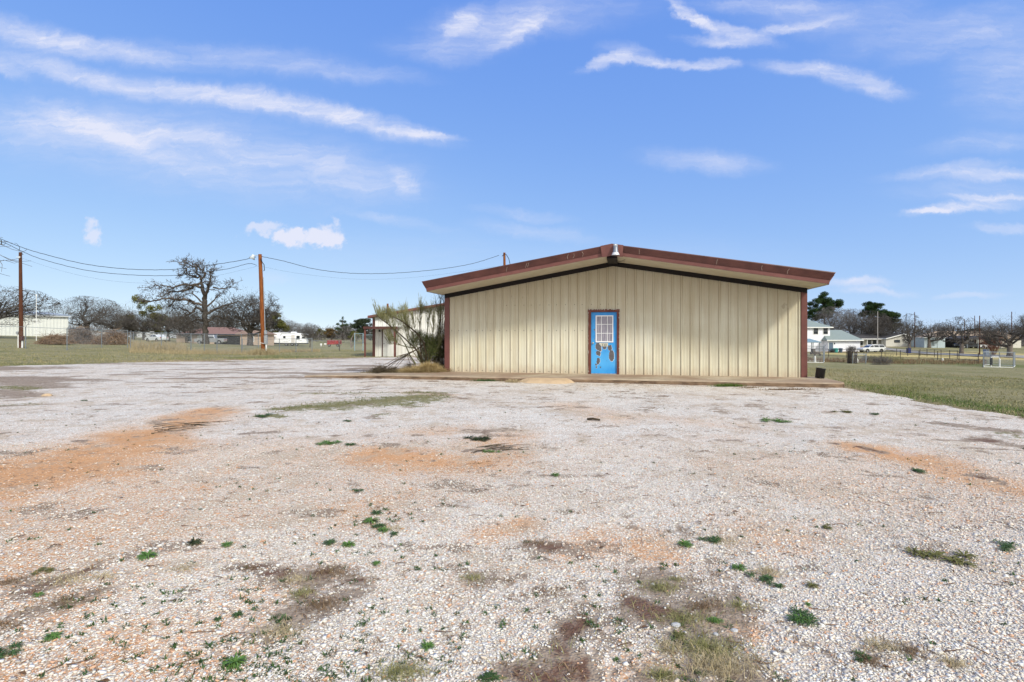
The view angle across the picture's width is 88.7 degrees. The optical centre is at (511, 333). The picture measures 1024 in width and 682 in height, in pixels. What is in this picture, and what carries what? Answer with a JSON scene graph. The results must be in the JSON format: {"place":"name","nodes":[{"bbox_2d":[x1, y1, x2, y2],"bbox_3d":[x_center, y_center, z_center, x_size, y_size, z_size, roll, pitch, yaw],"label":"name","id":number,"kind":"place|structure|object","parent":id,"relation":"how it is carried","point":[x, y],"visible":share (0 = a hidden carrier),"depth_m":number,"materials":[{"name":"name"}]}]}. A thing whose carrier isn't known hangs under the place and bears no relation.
{"place":"outdoors","nodes":[
{"label":"outdoors","id":0,"kind":"place"},
{"bbox_2d":[128,339,189,351],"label":"dry grass","id":1,"kind":"structure","parent":0,"point":[162,346],"depth_m":49.76,"materials":[{"name":"plant"}]},
{"bbox_2d":[129,346,253,354],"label":"dry grass","id":2,"kind":"structure","parent":0,"point":[194,351],"depth_m":45.30,"materials":[{"name":"plant"}]},
{"bbox_2d":[0,342,406,365],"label":"field grass","id":3,"kind":"structure","parent":0,"point":[144,360],"depth_m":35.09,"materials":[{"name":"plant"}]},
{"bbox_2d":[1,386,454,416],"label":"grass patch","id":4,"kind":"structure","parent":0,"point":[337,400],"depth_m":11.85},
{"bbox_2d":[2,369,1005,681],"bbox_3d":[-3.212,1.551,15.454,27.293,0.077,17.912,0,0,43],"label":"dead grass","id":5,"kind":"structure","parent":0,"point":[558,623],"depth_m":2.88,"materials":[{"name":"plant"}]},
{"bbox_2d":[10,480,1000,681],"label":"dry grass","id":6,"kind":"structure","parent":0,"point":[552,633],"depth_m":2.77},
{"bbox_2d":[0,336,1023,417],"bbox_3d":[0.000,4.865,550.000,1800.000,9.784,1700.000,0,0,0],"label":"ground","id":7,"kind":"structure","parent":0,"point":[1019,365],"depth_m":37.91,"materials":[{"name":"green plant"}]},
{"bbox_2d":[16,252,23,347],"bbox_3d":[-41.222,-2.639,43.931,0.580,8.337,0.406,0,0,0],"label":"utility pole","id":8,"kind":"object","parent":7,"relation":"on","point":[20,341],"visible":0.92,"depth_m":43.87,"materials":[{"name":"brown wood"}]},
{"bbox_2d":[0,285,62,329],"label":"bare oak","id":9,"kind":"object","parent":7,"relation":"on","point":[6,312],"visible":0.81,"depth_m":80.57,"materials":[{"name":"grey plant"}]},
{"bbox_2d":[0,311,70,335],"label":"warehouse","id":10,"kind":"structure","parent":7,"relation":"on","point":[58,321],"depth_m":102.77,"materials":[{"name":"beige metal"}]},
{"bbox_2d":[32,329,83,344],"bbox_3d":[-48.935,0.646,55.664,4.570,2.242,5.597,0,0,-23],"label":"brush pile","id":11,"kind":"object","parent":7,"relation":"on","point":[55,339],"visible":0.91,"depth_m":55.43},
{"bbox_2d":[0,323,127,349],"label":"chain link fence","id":12,"kind":"object","parent":7,"relation":"on","point":[66,337],"visible":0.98,"depth_m":44.24,"materials":[{"name":"grey"}]},
{"bbox_2d":[59,320,98,343],"bbox_3d":[-50.282,0.141,60.204,6.489,3.588,5.483,0,0,-23],"label":"brush pile","id":13,"kind":"object","parent":7,"relation":"on","point":[79,339],"visible":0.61,"depth_m":59.95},
{"bbox_2d":[46,296,125,332],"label":"bare oak","id":14,"kind":"object","parent":7,"relation":"on","point":[84,318],"visible":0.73,"depth_m":123.89,"materials":[{"name":"grey plant"}]},
{"bbox_2d":[78,328,136,344],"bbox_3d":[-46.123,0.533,60.437,6.920,2.759,5.281,0,0,-12],"label":"brush pile","id":15,"kind":"object","parent":7,"relation":"on","point":[114,339],"visible":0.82,"depth_m":59.75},
{"bbox_2d":[90,308,137,333],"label":"bare oak","id":16,"kind":"object","parent":7,"relation":"on","point":[97,320],"visible":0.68,"depth_m":114.77,"materials":[{"name":"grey plant"}]},
{"bbox_2d":[112,311,151,339],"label":"bare oak","id":17,"kind":"object","parent":7,"relation":"on","point":[124,328],"visible":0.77,"depth_m":110.58,"materials":[{"name":"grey plant"}]},
{"bbox_2d":[119,294,167,339],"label":"mistletoe tree","id":18,"kind":"object","parent":7,"relation":"on","point":[148,308],"visible":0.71,"depth_m":111.85,"materials":[{"name":"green plant"}]},
{"bbox_2d":[145,308,187,339],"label":"bare oak","id":19,"kind":"object","parent":7,"relation":"on","point":[161,319],"visible":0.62,"depth_m":111.16,"materials":[{"name":"grey plant"}]},
{"bbox_2d":[165,314,202,342],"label":"bare oak","id":20,"kind":"object","parent":7,"relation":"on","point":[179,330],"visible":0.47,"depth_m":103.63,"materials":[{"name":"grey plant"}]},
{"bbox_2d":[135,254,245,343],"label":"bare oak","id":21,"kind":"object","parent":7,"relation":"on","point":[204,311],"visible":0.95,"depth_m":74.43,"materials":[{"name":"brown plant"}]},
{"bbox_2d":[130,331,258,353],"bbox_3d":[-28.645,0.876,47.351,14.720,2.112,0.883,0,0,17],"label":"chain link fence","id":22,"kind":"object","parent":7,"relation":"on","point":[196,341],"visible":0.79,"depth_m":47.57,"materials":[{"name":"grey"}]},
{"bbox_2d":[194,335,226,343],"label":"parked car","id":23,"kind":"object","parent":7,"relation":"on","point":[221,340],"visible":0.69,"depth_m":102.12,"materials":[{"name":"silver metal"}]},
{"bbox_2d":[175,327,276,344],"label":"brick house","id":24,"kind":"structure","parent":7,"relation":"on","point":[218,332],"depth_m":109.80,"materials":[{"name":"red"}]},
{"bbox_2d":[215,287,283,345],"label":"bare oak","id":25,"kind":"object","parent":7,"relation":"on","point":[252,318],"visible":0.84,"depth_m":76.27,"materials":[{"name":"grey plant"}]},
{"bbox_2d":[249,254,267,350],"bbox_3d":[-20.266,-2.160,41.853,1.446,8.364,0.533,0,0,-8],"label":"utility pole","id":26,"kind":"object","parent":7,"relation":"on","point":[264,339],"visible":0.98,"depth_m":41.83,"materials":[{"name":"brown wood"}]},
{"bbox_2d":[1,239,250,269],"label":"power cable","id":27,"kind":"object","parent":26,"relation":"attached to","point":[123,268],"visible":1,"depth_m":41.36,"materials":[{"name":"black plastic"}]},
{"bbox_2d":[2,242,254,275],"bbox_3d":[-31.256,-6.498,40.648,21.707,3.916,1.072,0,0,-10],"label":"power cable","id":28,"kind":"object","parent":26,"relation":"attached to","point":[126,274],"visible":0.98,"depth_m":41.41,"materials":[{"name":"black plastic"}]},
{"bbox_2d":[262,255,498,273],"bbox_3d":[-10.768,-6.365,46.477,20.779,2.403,1.112,0,0,-24],"label":"power cable","id":29,"kind":"object","parent":26,"relation":"attached to","point":[376,273],"visible":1,"depth_m":46.17,"materials":[{"name":"black plastic"}]},
{"bbox_2d":[243,347,280,354],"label":"grass tuft","id":30,"kind":"object","parent":7,"relation":"on","point":[258,351],"visible":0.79,"depth_m":41.48,"materials":[{"name":"plant"}]},
{"bbox_2d":[242,338,311,351],"bbox_3d":[-22.432,1.167,48.977,8.050,1.476,1.109,0,0,17],"label":"chain link fence","id":31,"kind":"object","parent":7,"relation":"on","point":[279,344],"visible":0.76,"depth_m":49.04,"materials":[{"name":"grey"}]},
{"bbox_2d":[265,312,289,332],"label":"olive tree","id":32,"kind":"object","parent":7,"relation":"on","point":[281,324],"visible":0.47,"depth_m":130.32,"materials":[{"name":"green plant"}]},
{"bbox_2d":[274,332,307,345],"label":"camper trailer","id":33,"kind":"object","parent":7,"relation":"on","point":[289,337],"visible":0.76,"depth_m":115.58,"materials":[{"name":"white"}]},
{"bbox_2d":[301,323,317,346],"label":"bare oak","id":34,"kind":"object","parent":7,"relation":"on","point":[305,333],"visible":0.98,"depth_m":78.38,"materials":[{"name":"grey plant"}]},
{"bbox_2d":[335,316,350,339],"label":"pine tree","id":35,"kind":"object","parent":7,"relation":"on","point":[341,325],"visible":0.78,"depth_m":174.12,"materials":[{"name":"plant"}]},
{"bbox_2d":[349,318,371,342],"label":"evergreen tree","id":36,"kind":"object","parent":7,"relation":"on","point":[358,323],"visible":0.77,"depth_m":141.84,"materials":[{"name":"plant"}]},
{"bbox_2d":[363,303,444,356],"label":"metal barn","id":37,"kind":"structure","parent":7,"relation":"on","point":[382,346],"depth_m":40.09,"materials":[{"name":"white"}]},
{"bbox_2d":[383,330,393,356],"bbox_3d":[-9.434,0.766,40.180,0.970,2.050,0.080,0,0,4],"label":"door","id":38,"kind":"structure","parent":37,"relation":"in","point":[386,347],"depth_m":40.15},
{"bbox_2d":[0,357,1023,681],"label":"gravel lot","id":39,"kind":"structure","parent":7,"relation":"on","point":[242,393],"depth_m":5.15,"materials":[{"name":"gravel"}]},
{"bbox_2d":[0,641,24,657],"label":"weed","id":40,"kind":"object","parent":39,"relation":"on","point":[17,644],"visible":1,"depth_m":2.59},
{"bbox_2d":[0,615,31,630],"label":"grass tuft","id":41,"kind":"object","parent":39,"relation":"on","point":[3,623],"visible":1,"depth_m":2.84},
{"bbox_2d":[0,572,37,587],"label":"grass tuft","id":42,"kind":"object","parent":39,"relation":"on","point":[8,581],"visible":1,"depth_m":3.31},
{"bbox_2d":[42,631,65,641],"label":"weed","id":43,"kind":"object","parent":39,"relation":"on","point":[48,636],"visible":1,"depth_m":2.70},
{"bbox_2d":[18,565,104,591],"bbox_3d":[-2.758,1.557,3.362,0.799,0.046,0.476,0,0,0],"label":"grass tuft","id":44,"kind":"object","parent":39,"relation":"on","point":[65,579],"visible":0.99,"depth_m":3.34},
{"bbox_2d":[20,584,138,624],"bbox_3d":[-2.615,1.562,3.094,0.618,0.034,0.521,0,0,33],"label":"grass tuft","id":45,"kind":"object","parent":39,"relation":"on","point":[62,602],"visible":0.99,"depth_m":3.07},
{"bbox_2d":[136,549,159,560],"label":"weed","id":46,"kind":"object","parent":39,"relation":"on","point":[148,554],"visible":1,"depth_m":3.66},
{"bbox_2d":[153,419,237,432],"bbox_3d":[-5.303,1.578,9.076,1.570,0.017,0.975,0,0,-34],"label":"twig bundle","id":47,"kind":"object","parent":39,"relation":"on","point":[168,429],"visible":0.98,"depth_m":8.91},
{"bbox_2d":[220,652,246,671],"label":"weed","id":48,"kind":"object","parent":39,"relation":"on","point":[236,659],"visible":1,"depth_m":2.47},
{"bbox_2d":[223,613,326,653],"bbox_3d":[-1.237,1.552,2.732,0.503,0.062,0.359,0,0,-40],"label":"grass tuft","id":49,"kind":"object","parent":39,"relation":"on","point":[282,631],"visible":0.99,"depth_m":2.74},
{"bbox_2d":[265,572,322,585],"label":"grass tuft","id":50,"kind":"object","parent":39,"relation":"on","point":[295,576],"visible":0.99,"depth_m":3.33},
{"bbox_2d":[281,584,319,603],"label":"grass tuft","id":51,"kind":"object","parent":39,"relation":"on","point":[299,593],"visible":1,"depth_m":3.15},
{"bbox_2d":[279,588,348,622],"bbox_3d":[-1.084,1.556,2.981,0.494,0.051,0.405,0,0,-26],"label":"grass tuft","id":52,"kind":"object","parent":39,"relation":"on","point":[320,603],"visible":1,"depth_m":3.02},
{"bbox_2d":[289,561,381,583],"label":"grass tuft","id":53,"kind":"object","parent":39,"relation":"on","point":[339,573],"visible":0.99,"depth_m":3.43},
{"bbox_2d":[354,343,425,372],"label":"fallen branch","id":54,"kind":"object","parent":39,"relation":"on","point":[378,369],"visible":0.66,"depth_m":19.70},
{"bbox_2d":[344,651,462,681],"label":"grass tuft","id":55,"kind":"object","parent":39,"relation":"on","point":[390,672],"visible":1,"depth_m":2.40,"materials":[{"name":"plant"}]},
{"bbox_2d":[395,361,452,372],"bbox_3d":[-2.634,1.314,19.850,4.426,0.726,2.338,0,0,0],"label":"straw mound","id":56,"kind":"object","parent":39,"relation":"on","point":[426,367],"visible":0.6,"depth_m":19.49,"materials":[{"name":"brown plant"}]},
{"bbox_2d":[371,293,444,363],"bbox_3d":[-3.905,-0.110,19.957,2.900,2.878,1.741,0,0,-18],"label":"broom shrub","id":57,"kind":"object","parent":56,"relation":"on","point":[382,315],"visible":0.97,"depth_m":19.81,"materials":[{"name":"green plant"}]},
{"bbox_2d":[415,294,444,367],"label":"twiggy bush","id":58,"kind":"object","parent":56,"relation":"in","point":[440,361],"visible":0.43,"depth_m":20.26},
{"bbox_2d":[447,568,495,584],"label":"grass tuft","id":59,"kind":"object","parent":39,"relation":"on","point":[472,577],"visible":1,"depth_m":3.35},
{"bbox_2d":[477,669,500,681],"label":"weed","id":60,"kind":"object","parent":39,"relation":"on","point":[490,675],"visible":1,"depth_m":2.37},
{"bbox_2d":[471,443,529,452],"bbox_3d":[-0.158,1.555,7.160,0.883,0.017,0.473,0,0,-14],"label":"twig bundle","id":61,"kind":"object","parent":39,"relation":"on","point":[500,445],"visible":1,"depth_m":7.11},
{"bbox_2d":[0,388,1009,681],"bbox_3d":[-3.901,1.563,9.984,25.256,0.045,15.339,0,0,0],"label":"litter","id":62,"kind":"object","parent":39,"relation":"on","point":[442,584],"visible":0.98,"depth_m":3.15,"materials":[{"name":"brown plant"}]},
{"bbox_2d":[0,375,1023,681],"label":"dead sprigs","id":63,"kind":"object","parent":39,"relation":"on","point":[508,579],"visible":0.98,"depth_m":3.37,"materials":[{"name":"plant"}]},
{"bbox_2d":[5,377,1023,681],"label":"sprouts","id":64,"kind":"object","parent":39,"relation":"on","point":[267,647],"visible":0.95,"depth_m":2.74,"materials":[{"name":"plant"}]},
{"bbox_2d":[520,378,574,383],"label":"ramp","id":65,"kind":"structure","parent":39,"relation":"on","point":[549,380],"depth_m":16.53,"materials":[{"name":"beige concrete"}]},
{"bbox_2d":[631,660,685,681],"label":"grass tuft","id":66,"kind":"object","parent":39,"relation":"on","point":[663,675],"visible":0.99,"depth_m":2.40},
{"bbox_2d":[630,572,687,596],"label":"grass tuft","id":67,"kind":"object","parent":39,"relation":"on","point":[660,587],"visible":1,"depth_m":3.23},
{"bbox_2d":[637,631,700,662],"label":"grass tuft","id":68,"kind":"object","parent":39,"relation":"on","point":[677,646],"visible":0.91,"depth_m":2.59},
{"bbox_2d":[644,593,746,633],"bbox_3d":[0.957,1.553,2.857,0.555,0.062,0.455,0,0,38],"label":"grass tuft","id":69,"kind":"object","parent":39,"relation":"on","point":[686,618],"visible":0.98,"depth_m":2.86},
{"bbox_2d":[669,594,725,617],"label":"grass tuft","id":70,"kind":"object","parent":39,"relation":"on","point":[705,606],"visible":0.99,"depth_m":3.00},
{"bbox_2d":[649,622,775,669],"bbox_3d":[0.958,1.539,2.614,0.655,0.087,0.497,0,0,0],"label":"grass tuft","id":71,"kind":"object","parent":39,"relation":"on","point":[707,644],"visible":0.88,"depth_m":2.59,"materials":[{"name":"plant"}]},
{"bbox_2d":[646,636,813,681],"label":"grass tuft","id":72,"kind":"object","parent":39,"relation":"on","point":[718,665],"visible":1,"depth_m":2.43,"materials":[{"name":"plant"}]},
{"bbox_2d":[712,597,769,613],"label":"grass tuft","id":73,"kind":"object","parent":39,"relation":"on","point":[739,604],"visible":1,"depth_m":3.00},
{"bbox_2d":[746,571,774,585],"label":"weed","id":74,"kind":"object","parent":39,"relation":"on","point":[767,578],"visible":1,"depth_m":3.32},
{"bbox_2d":[744,562,794,580],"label":"grass tuft","id":75,"kind":"object","parent":39,"relation":"on","point":[766,569],"visible":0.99,"depth_m":3.42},
{"bbox_2d":[785,605,818,627],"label":"weed","id":76,"kind":"object","parent":39,"relation":"on","point":[804,612],"visible":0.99,"depth_m":2.85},
{"bbox_2d":[836,647,911,680],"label":"grass tuft","id":77,"kind":"object","parent":39,"relation":"on","point":[872,660],"visible":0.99,"depth_m":2.48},
{"bbox_2d":[840,631,914,660],"bbox_3d":[1.837,1.540,2.602,0.343,0.041,0.266,0,0,-26],"label":"grass tuft","id":78,"kind":"object","parent":39,"relation":"on","point":[877,644],"visible":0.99,"depth_m":2.60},
{"bbox_2d":[883,635,949,666],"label":"grass tuft","id":79,"kind":"object","parent":39,"relation":"on","point":[915,649],"visible":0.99,"depth_m":2.57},
{"bbox_2d":[901,546,980,567],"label":"weed","id":80,"kind":"object","parent":39,"relation":"on","point":[938,553],"visible":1,"depth_m":3.64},
{"bbox_2d":[926,648,982,671],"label":"grass tuft","id":81,"kind":"object","parent":39,"relation":"on","point":[952,661],"visible":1,"depth_m":2.47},
{"bbox_2d":[991,539,1019,551],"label":"weed","id":82,"kind":"object","parent":39,"relation":"on","point":[1006,545],"visible":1,"depth_m":3.81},
{"bbox_2d":[68,322,1023,345],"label":"distant woodland","id":83,"kind":"object","parent":7,"relation":"on","point":[318,336],"visible":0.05,"depth_m":177.20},
{"bbox_2d":[422,244,835,376],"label":"metal building","id":84,"kind":"structure","parent":7,"relation":"on","point":[614,309],"depth_m":17.98,"materials":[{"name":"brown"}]},
{"bbox_2d":[591,312,616,373],"bbox_3d":[3.222,0.331,18.358,0.890,2.151,0.107,0,0,12],"label":"door","id":85,"kind":"structure","parent":84,"relation":"in","point":[603,324],"depth_m":18.36,"materials":[{"name":"blue paint"}]},
{"bbox_2d":[807,345,825,362],"bbox_3d":[33.148,2.248,57.387,2.080,2.222,8.578,0,0,33],"label":"chain link pen","id":86,"kind":"object","parent":7,"relation":"on","point":[823,356],"visible":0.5,"depth_m":54.14,"materials":[{"name":"grey"}]},
{"bbox_2d":[807,291,843,322],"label":"pine tree","id":87,"kind":"object","parent":7,"relation":"on","point":[824,300],"visible":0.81,"depth_m":149.01,"materials":[{"name":"plant"}]},
{"bbox_2d":[812,306,855,330],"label":"bare oak","id":88,"kind":"object","parent":7,"relation":"on","point":[834,321],"visible":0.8,"depth_m":135.44,"materials":[{"name":"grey plant"}]},
{"bbox_2d":[807,320,863,351],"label":"white house","id":89,"kind":"structure","parent":7,"relation":"on","point":[824,334],"depth_m":112.07,"materials":[{"name":"paint"}]},
{"bbox_2d":[827,308,872,332],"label":"bare oak","id":90,"kind":"object","parent":7,"relation":"on","point":[850,328],"visible":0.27,"depth_m":142.06,"materials":[{"name":"grey plant"}]},
{"bbox_2d":[844,344,857,363],"bbox_3d":[36.343,2.175,56.105,1.522,2.272,1.341,0,0,0],"label":"stake cage","id":91,"kind":"object","parent":7,"relation":"on","point":[850,350],"visible":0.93,"depth_m":55.88,"materials":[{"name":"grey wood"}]},
{"bbox_2d":[849,311,891,335],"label":"bare oak","id":92,"kind":"object","parent":7,"relation":"on","point":[868,322],"visible":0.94,"depth_m":130.06,"materials":[{"name":"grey plant"}]},
{"bbox_2d":[857,345,885,351],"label":"parked car","id":93,"kind":"object","parent":7,"relation":"on","point":[874,348],"visible":0.92,"depth_m":105.94,"materials":[{"name":"white paint"}]},
{"bbox_2d":[858,301,901,330],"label":"pine tree","id":94,"kind":"object","parent":7,"relation":"on","point":[870,306],"visible":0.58,"depth_m":133.45,"materials":[{"name":"plant"}]},
{"bbox_2d":[849,333,911,346],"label":"ranch house","id":95,"kind":"structure","parent":7,"relation":"on","point":[893,340],"depth_m":126.58,"materials":[{"name":"beige brick"}]},
{"bbox_2d":[869,355,895,364],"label":"scrub bush","id":96,"kind":"object","parent":7,"relation":"on","point":[883,360],"visible":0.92,"depth_m":52.15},
{"bbox_2d":[862,317,904,335],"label":"bare oak","id":97,"kind":"object","parent":7,"relation":"on","point":[896,330],"visible":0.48,"depth_m":129.50,"materials":[{"name":"grey plant"}]},
{"bbox_2d":[812,349,978,361],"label":"pipe fence","id":98,"kind":"object","parent":7,"relation":"on","point":[828,352],"visible":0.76,"depth_m":73.50,"materials":[{"name":"brown"}]},
{"bbox_2d":[895,313,923,347],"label":"bare oak","id":99,"kind":"object","parent":7,"relation":"on","point":[907,331],"visible":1,"depth_m":104.48,"materials":[{"name":"grey plant"}]},
{"bbox_2d":[885,348,957,358],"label":"pipe fence","id":100,"kind":"object","parent":7,"relation":"on","point":[907,354],"visible":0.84,"depth_m":87.88,"materials":[{"name":"brown"}]},
{"bbox_2d":[828,378,1023,417],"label":"edge grass","id":101,"kind":"structure","parent":7,"relation":"on","point":[969,400],"depth_m":12.20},
{"bbox_2d":[911,337,944,347],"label":"storage shed","id":102,"kind":"structure","parent":7,"relation":"on","point":[922,342],"depth_m":120.77,"materials":[{"name":"white paint"}]},
{"bbox_2d":[911,319,950,347],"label":"bare oak","id":103,"kind":"object","parent":7,"relation":"on","point":[928,336],"visible":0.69,"depth_m":119.90,"materials":[{"name":"grey plant"}]},
{"bbox_2d":[937,315,980,353],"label":"bare oak","id":104,"kind":"object","parent":7,"relation":"on","point":[967,334],"visible":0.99,"depth_m":97.86,"materials":[{"name":"grey plant"}]},
{"bbox_2d":[945,336,1000,348],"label":"carport","id":105,"kind":"object","parent":7,"relation":"on","point":[948,344],"visible":0.22,"depth_m":127.50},
{"bbox_2d":[978,331,1008,354],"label":"reddish bush","id":106,"kind":"object","parent":7,"relation":"on","point":[988,346],"visible":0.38,"depth_m":92.24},
{"bbox_2d":[970,320,1019,338],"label":"bare oak","id":107,"kind":"object","parent":7,"relation":"on","point":[993,325],"visible":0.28,"depth_m":148.71,"materials":[{"name":"brown plant"}]},
{"bbox_2d":[974,313,1023,355],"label":"bare oak","id":108,"kind":"object","parent":7,"relation":"on","point":[996,338],"visible":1,"depth_m":87.32,"materials":[{"name":"brown plant"}]},
{"bbox_2d":[983,351,1014,367],"bbox_3d":[49.982,2.702,53.801,2.427,1.881,10.701,0,0,45],"label":"chain link pen","id":109,"kind":"object","parent":7,"relation":"on","point":[1013,357],"visible":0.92,"depth_m":54.26,"materials":[{"name":"grey"}]},
{"bbox_2d":[0,0,1023,335],"label":"sky","id":110,"kind":"structure","parent":0,"point":[878,145],"materials":[{"name":"blue"}]},
{"bbox_2d":[304,372,843,387],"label":"concrete walk","id":111,"kind":"structure","parent":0,"point":[699,380],"depth_m":16.94,"materials":[{"name":"concrete"}]},
{"bbox_2d":[807,356,986,364],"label":"dry grass","id":112,"kind":"structure","parent":0,"point":[956,361],"depth_m":62.90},
{"bbox_2d":[807,365,1023,417],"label":"field grass","id":113,"kind":"structure","parent":0,"point":[925,388],"depth_m":16.11,"materials":[{"name":"plant"}]},
{"bbox_2d":[886,347,1023,357],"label":"road","id":114,"kind":"structure","parent":0,"point":[1016,356],"depth_m":92.94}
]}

